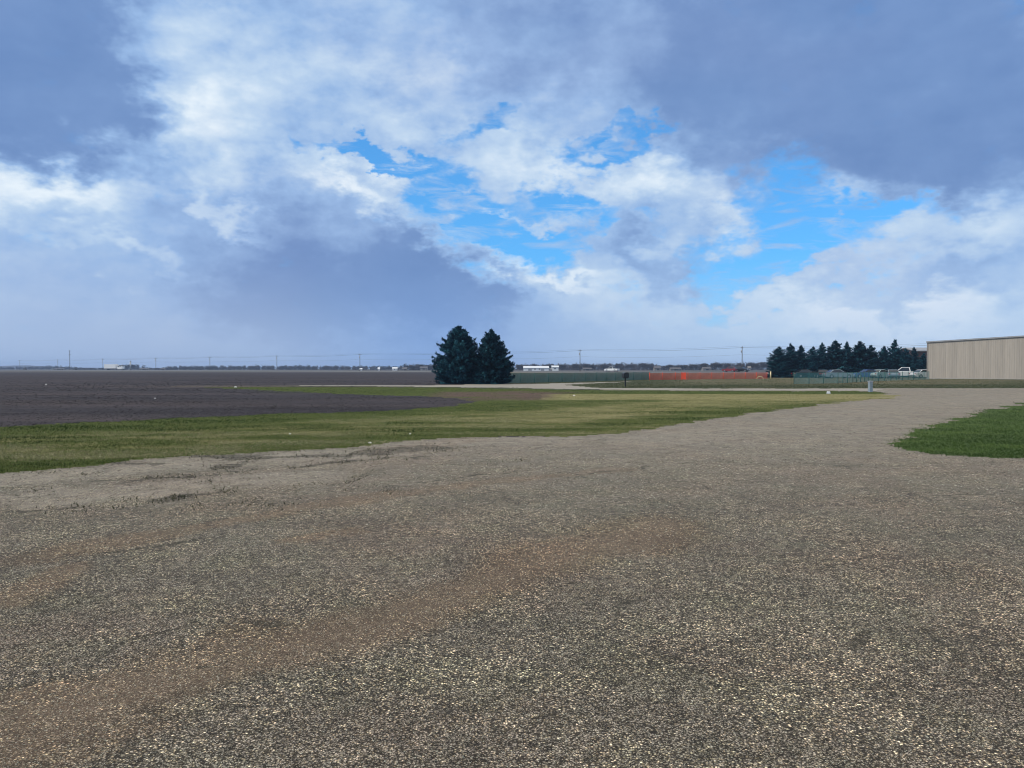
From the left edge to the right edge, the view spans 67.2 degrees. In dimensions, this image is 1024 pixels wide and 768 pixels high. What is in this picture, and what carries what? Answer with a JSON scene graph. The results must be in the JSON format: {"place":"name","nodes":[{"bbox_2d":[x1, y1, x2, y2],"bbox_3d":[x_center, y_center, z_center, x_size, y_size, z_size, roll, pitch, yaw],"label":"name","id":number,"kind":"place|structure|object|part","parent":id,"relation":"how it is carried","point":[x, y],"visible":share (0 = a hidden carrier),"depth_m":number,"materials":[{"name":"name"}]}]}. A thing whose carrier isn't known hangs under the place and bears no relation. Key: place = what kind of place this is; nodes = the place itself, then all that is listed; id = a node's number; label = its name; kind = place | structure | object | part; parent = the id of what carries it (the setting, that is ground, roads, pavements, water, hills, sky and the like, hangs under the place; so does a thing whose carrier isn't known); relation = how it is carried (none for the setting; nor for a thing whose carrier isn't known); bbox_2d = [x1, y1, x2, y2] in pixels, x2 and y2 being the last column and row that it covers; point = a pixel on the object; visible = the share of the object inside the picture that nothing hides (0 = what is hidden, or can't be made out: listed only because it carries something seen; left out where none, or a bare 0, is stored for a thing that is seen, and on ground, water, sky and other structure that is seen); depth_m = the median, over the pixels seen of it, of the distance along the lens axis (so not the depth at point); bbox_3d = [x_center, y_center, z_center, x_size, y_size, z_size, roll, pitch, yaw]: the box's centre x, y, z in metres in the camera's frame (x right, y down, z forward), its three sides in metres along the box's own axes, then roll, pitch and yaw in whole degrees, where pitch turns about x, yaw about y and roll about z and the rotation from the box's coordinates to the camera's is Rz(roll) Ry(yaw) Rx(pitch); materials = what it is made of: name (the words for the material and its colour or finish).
{"place":"outdoors","nodes":[
{"label":"outdoors","id":0,"kind":"place"},
{"bbox_2d":[0,365,152,368],"bbox_3d":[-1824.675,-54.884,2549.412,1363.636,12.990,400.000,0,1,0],"label":"hills","id":1,"kind":"structure","parent":0,"point":[23,366],"depth_m":2465.34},
{"bbox_2d":[0,372,599,436],"bbox_3d":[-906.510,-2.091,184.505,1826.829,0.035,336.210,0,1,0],"label":"ploughed field","id":2,"kind":"structure","parent":0,"point":[359,378],"depth_m":46.01,"materials":[{"name":"soil"}]},
{"bbox_2d":[431,326,479,383],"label":"spruce tree","id":3,"kind":"object","parent":2,"relation":"on","point":[454,363],"visible":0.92,"depth_m":79.68,"materials":[{"name":"green plant"}]},
{"bbox_2d":[464,328,515,383],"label":"spruce tree","id":4,"kind":"object","parent":2,"relation":"on","point":[494,363],"visible":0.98,"depth_m":78.93,"materials":[{"name":"green plant"}]},
{"bbox_2d":[0,369,769,371],"bbox_3d":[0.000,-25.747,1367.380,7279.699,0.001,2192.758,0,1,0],"label":"distant farmland","id":5,"kind":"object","parent":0,"point":[277,370],"visible":0.2,"depth_m":648.67,"materials":[{"name":"brown soil"}]},
{"bbox_2d":[0,365,81,369],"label":"distant woodland","id":6,"kind":"object","parent":5,"relation":"on","point":[49,367],"visible":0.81,"depth_m":1302.34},
{"bbox_2d":[76,364,157,369],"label":"distant woodland","id":7,"kind":"object","parent":5,"relation":"on","point":[134,368],"visible":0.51,"depth_m":1098.98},
{"bbox_2d":[154,364,402,369],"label":"distant woodland","id":8,"kind":"object","parent":5,"relation":"on","point":[272,367],"visible":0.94,"depth_m":1002.55,"materials":[{"name":"plant"}]},
{"bbox_2d":[401,362,768,369],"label":"distant woodland","id":9,"kind":"object","parent":5,"relation":"on","point":[622,367],"visible":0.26,"depth_m":763.03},
{"bbox_2d":[711,362,722,367],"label":"bare tree","id":10,"kind":"object","parent":5,"relation":"on","point":[716,364],"visible":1,"depth_m":597.77,"materials":[{"name":"grey plant"}]},
{"bbox_2d":[746,362,758,367],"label":"bare tree","id":11,"kind":"object","parent":5,"relation":"on","point":[752,365],"visible":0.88,"depth_m":598.39,"materials":[{"name":"grey plant"}]},
{"bbox_2d":[34,370,768,373],"bbox_3d":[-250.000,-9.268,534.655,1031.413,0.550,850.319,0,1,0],"label":"highway","id":12,"kind":"structure","parent":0,"point":[396,371],"depth_m":369.15,"materials":[{"name":"grey asphalt"}]},
{"bbox_2d":[104,364,123,369],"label":"semi truck","id":13,"kind":"object","parent":12,"relation":"on","point":[112,366],"visible":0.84,"depth_m":570.76,"materials":[{"name":"white paint"}]},
{"bbox_2d":[604,367,619,371],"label":"pickup truck","id":14,"kind":"object","parent":12,"relation":"on","point":[609,369],"visible":1,"depth_m":294.99,"materials":[{"name":"white paint"}]},
{"bbox_2d":[722,367,736,371],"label":"car","id":15,"kind":"object","parent":12,"relation":"on","point":[732,369],"visible":1,"depth_m":264.63,"materials":[{"name":"red paint"}]},
{"bbox_2d":[736,367,749,371],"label":"car","id":16,"kind":"object","parent":12,"relation":"on","point":[739,369],"visible":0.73,"depth_m":266.11,"materials":[{"name":"black paint"}]},
{"bbox_2d":[420,366,427,370],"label":"house","id":17,"kind":"structure","parent":0,"point":[423,368],"depth_m":637.40,"materials":[{"name":"white"}]},
{"bbox_2d":[0,386,902,473],"bbox_3d":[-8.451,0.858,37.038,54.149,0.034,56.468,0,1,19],"label":"grass verge","id":18,"kind":"object","parent":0,"point":[485,394],"depth_m":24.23,"materials":[{"name":"green plant"}]},
{"bbox_2d":[867,381,872,391],"bbox_3d":[24.715,0.183,53.107,0.289,0.810,0.255,0,1,-10],"label":"utility pedestal","id":19,"kind":"object","parent":18,"relation":"on","point":[870,386],"visible":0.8,"depth_m":53.01,"materials":[{"name":"grey metal"}]},
{"bbox_2d":[0,388,1023,767],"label":"gravel lot","id":20,"kind":"structure","parent":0,"point":[796,426],"depth_m":5.36,"materials":[{"name":"grey gravel"}]},
{"bbox_2d":[21,437,617,523],"bbox_3d":[-2.116,1.335,12.365,11.494,0.073,7.664,-1,1,-35],"label":"weed","id":21,"kind":"object","parent":20,"relation":"on","point":[174,495],"visible":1,"depth_m":11.13,"materials":[{"name":"green plant"}]},
{"bbox_2d":[0,0,1023,368],"label":"sky","id":22,"kind":"structure","parent":0,"point":[231,180],"materials":[{"name":"blue"}]},
{"bbox_2d":[523,366,548,370],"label":"barn","id":23,"kind":"structure","parent":0,"point":[536,368],"depth_m":554.92,"materials":[{"name":"white paint"}]},
{"bbox_2d":[551,366,558,370],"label":"barn","id":24,"kind":"structure","parent":0,"point":[555,368],"depth_m":555.90,"materials":[{"name":"white paint"}]},
{"bbox_2d":[299,382,882,390],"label":"gravel road","id":25,"kind":"structure","parent":0,"point":[553,386],"depth_m":68.81,"materials":[{"name":"grey gravel"}]},
{"bbox_2d":[653,366,660,370],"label":"house","id":26,"kind":"structure","parent":0,"point":[656,368],"depth_m":517.77,"materials":[{"name":"grey glass"}]},
{"bbox_2d":[669,367,680,370],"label":"house","id":27,"kind":"structure","parent":0,"point":[674,368],"depth_m":527.89,"materials":[{"name":"grey glass"}]},
{"bbox_2d":[701,367,710,370],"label":"house","id":28,"kind":"structure","parent":0,"point":[705,368],"depth_m":517.42,"materials":[{"name":"grey glass"}]},
{"bbox_2d":[428,372,1023,388],"bbox_3d":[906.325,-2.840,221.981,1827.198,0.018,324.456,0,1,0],"label":"meadow","id":29,"kind":"structure","parent":0,"point":[770,380],"depth_m":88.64,"materials":[{"name":"green plant"}]},
{"bbox_2d":[509,372,649,382],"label":"fence","id":30,"kind":"object","parent":29,"relation":"on","point":[617,376],"visible":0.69,"depth_m":92.65,"materials":[{"name":"green metal"}]},
{"bbox_2d":[622,372,628,386],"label":"mailbox","id":31,"kind":"object","parent":29,"relation":"on","point":[625,375],"visible":0.84,"depth_m":68.17,"materials":[{"name":"black metal"}]},
{"bbox_2d":[681,372,685,379],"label":"barrier panel","id":32,"kind":"object","parent":29,"relation":"on","point":[683,375],"visible":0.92,"depth_m":106.47,"materials":[{"name":"orange plastic"}]},
{"bbox_2d":[649,372,766,379],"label":"fence","id":33,"kind":"object","parent":29,"relation":"on","point":[755,375],"visible":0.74,"depth_m":112.82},
{"bbox_2d":[763,347,796,377],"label":"spruce tree","id":34,"kind":"object","parent":29,"relation":"on","point":[779,361],"visible":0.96,"depth_m":136.11,"materials":[{"name":"green plant"}]},
{"bbox_2d":[785,343,802,371],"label":"spruce tree","id":35,"kind":"object","parent":29,"relation":"on","point":[792,354],"visible":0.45,"depth_m":138.09,"materials":[{"name":"green plant"}]},
{"bbox_2d":[791,369,816,377],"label":"parked car","id":36,"kind":"object","parent":29,"relation":"on","point":[805,371],"visible":0.59,"depth_m":133.12,"materials":[{"name":"black paint"}]},
{"bbox_2d":[795,345,815,370],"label":"spruce tree","id":37,"kind":"object","parent":29,"relation":"on","point":[801,353],"visible":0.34,"depth_m":139.18,"materials":[{"name":"green plant"}]},
{"bbox_2d":[803,346,826,377],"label":"spruce tree","id":38,"kind":"object","parent":29,"relation":"on","point":[815,360],"visible":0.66,"depth_m":138.22,"materials":[{"name":"green plant"}]},
{"bbox_2d":[814,370,829,377],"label":"parked car","id":39,"kind":"object","parent":29,"relation":"on","point":[818,372],"visible":0.38,"depth_m":128.17,"materials":[{"name":"black paint"}]},
{"bbox_2d":[817,342,834,370],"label":"spruce tree","id":40,"kind":"object","parent":29,"relation":"on","point":[822,351],"visible":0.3,"depth_m":140.18,"materials":[{"name":"green plant"}]},
{"bbox_2d":[822,370,854,377],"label":"parked car","id":41,"kind":"object","parent":29,"relation":"on","point":[836,372],"visible":0.58,"depth_m":125.10,"materials":[{"name":"silver paint"}]},
{"bbox_2d":[824,340,857,371],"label":"spruce tree","id":42,"kind":"object","parent":29,"relation":"on","point":[838,357],"visible":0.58,"depth_m":140.83,"materials":[{"name":"green plant"}]},
{"bbox_2d":[843,342,851,363],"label":"spruce tree","id":43,"kind":"object","parent":29,"relation":"on","point":[847,347],"visible":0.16,"depth_m":143.74,"materials":[{"name":"green plant"}]},
{"bbox_2d":[794,371,928,383],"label":"fence","id":44,"kind":"object","parent":29,"relation":"on","point":[860,380],"visible":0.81,"depth_m":89.46,"materials":[{"name":"metal"}]},
{"bbox_2d":[847,341,877,371],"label":"spruce tree","id":45,"kind":"object","parent":29,"relation":"on","point":[859,358],"visible":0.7,"depth_m":140.84,"materials":[{"name":"green plant"}]},
{"bbox_2d":[853,370,877,377],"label":"parked car","id":46,"kind":"object","parent":29,"relation":"on","point":[869,371],"visible":0.29,"depth_m":126.10,"materials":[{"name":"blue paint"}]},
{"bbox_2d":[867,345,883,369],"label":"spruce tree","id":47,"kind":"object","parent":29,"relation":"on","point":[871,350],"visible":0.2,"depth_m":142.41,"materials":[{"name":"green plant"}]},
{"bbox_2d":[870,370,891,377],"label":"parked car","id":48,"kind":"object","parent":29,"relation":"on","point":[877,371],"visible":0.32,"depth_m":125.80,"materials":[{"name":"paint"}]},
{"bbox_2d":[874,346,896,370],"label":"spruce tree","id":49,"kind":"object","parent":29,"relation":"on","point":[885,362],"visible":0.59,"depth_m":141.22,"materials":[{"name":"green plant"}]},
{"bbox_2d":[886,370,899,378],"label":"parked car","id":50,"kind":"object","parent":29,"relation":"on","point":[892,371],"visible":0.53,"depth_m":123.95,"materials":[{"name":"silver paint"}]},
{"bbox_2d":[887,339,902,368],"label":"spruce tree","id":51,"kind":"object","parent":29,"relation":"on","point":[895,350],"visible":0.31,"depth_m":143.22,"materials":[{"name":"green plant"}]},
{"bbox_2d":[893,367,916,377],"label":"pickup truck","id":52,"kind":"object","parent":29,"relation":"on","point":[904,369],"visible":0.09,"depth_m":133.17,"materials":[{"name":"white paint"}]},
{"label":"side window","id":53,"kind":"part","parent":52,"relation":"part of","materials":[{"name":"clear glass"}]},
{"bbox_2d":[896,348,915,376],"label":"spruce tree","id":54,"kind":"object","parent":29,"relation":"on","point":[906,359],"visible":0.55,"depth_m":141.47,"materials":[{"name":"green plant"}]},
{"bbox_2d":[898,348,926,368],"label":"shed","id":55,"kind":"structure","parent":29,"relation":"on","point":[920,351],"depth_m":163.94,"materials":[{"name":"white metal"}]},
{"bbox_2d":[910,347,919,365],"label":"spruce tree","id":56,"kind":"object","parent":29,"relation":"on","point":[914,353],"visible":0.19,"depth_m":145.53,"materials":[{"name":"green plant"}]},
{"bbox_2d":[910,370,926,377],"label":"parked car","id":57,"kind":"object","parent":29,"relation":"on","point":[917,372],"visible":0.3,"depth_m":127.04,"materials":[{"name":"white paint"}]},
{"bbox_2d":[912,353,926,370],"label":"spruce tree","id":58,"kind":"object","parent":29,"relation":"on","point":[922,365],"visible":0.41,"depth_m":140.61,"materials":[{"name":"green plant"}]},
{"bbox_2d":[926,335,1023,378],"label":"metal building","id":59,"kind":"structure","parent":29,"relation":"on","point":[991,358],"depth_m":117.53,"materials":[{"name":"metal"}]},
{"bbox_2d":[883,402,1023,458],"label":"lawn","id":60,"kind":"structure","parent":0,"point":[1002,414],"depth_m":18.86,"materials":[{"name":"green plant"}]},
{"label":"utility pole","id":61,"kind":"object","parent":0,"visible":0},
{"bbox_2d":[23,355,724,363],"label":"overhead wire","id":62,"kind":"object","parent":61,"relation":"attached to","point":[536,358],"visible":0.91,"depth_m":325.58,"materials":[{"name":"black metal"}]},
{"bbox_2d":[54,343,926,359],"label":"overhead wire","id":63,"kind":"object","parent":61,"relation":"attached to","point":[531,351],"visible":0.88,"depth_m":325.05,"materials":[{"name":"black metal"}]},
{"bbox_2d":[98,345,925,359],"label":"overhead wire","id":64,"kind":"object","parent":61,"relation":"attached to","point":[427,354],"visible":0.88,"depth_m":440.25,"materials":[{"name":"black metal"}]},
{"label":"utility pole","id":65,"kind":"object","parent":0,"visible":0},
{"bbox_2d":[95,345,919,359],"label":"overhead wire","id":66,"kind":"object","parent":65,"relation":"attached to","point":[423,354],"visible":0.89,"depth_m":378.00,"materials":[{"name":"black metal"}]}
]}

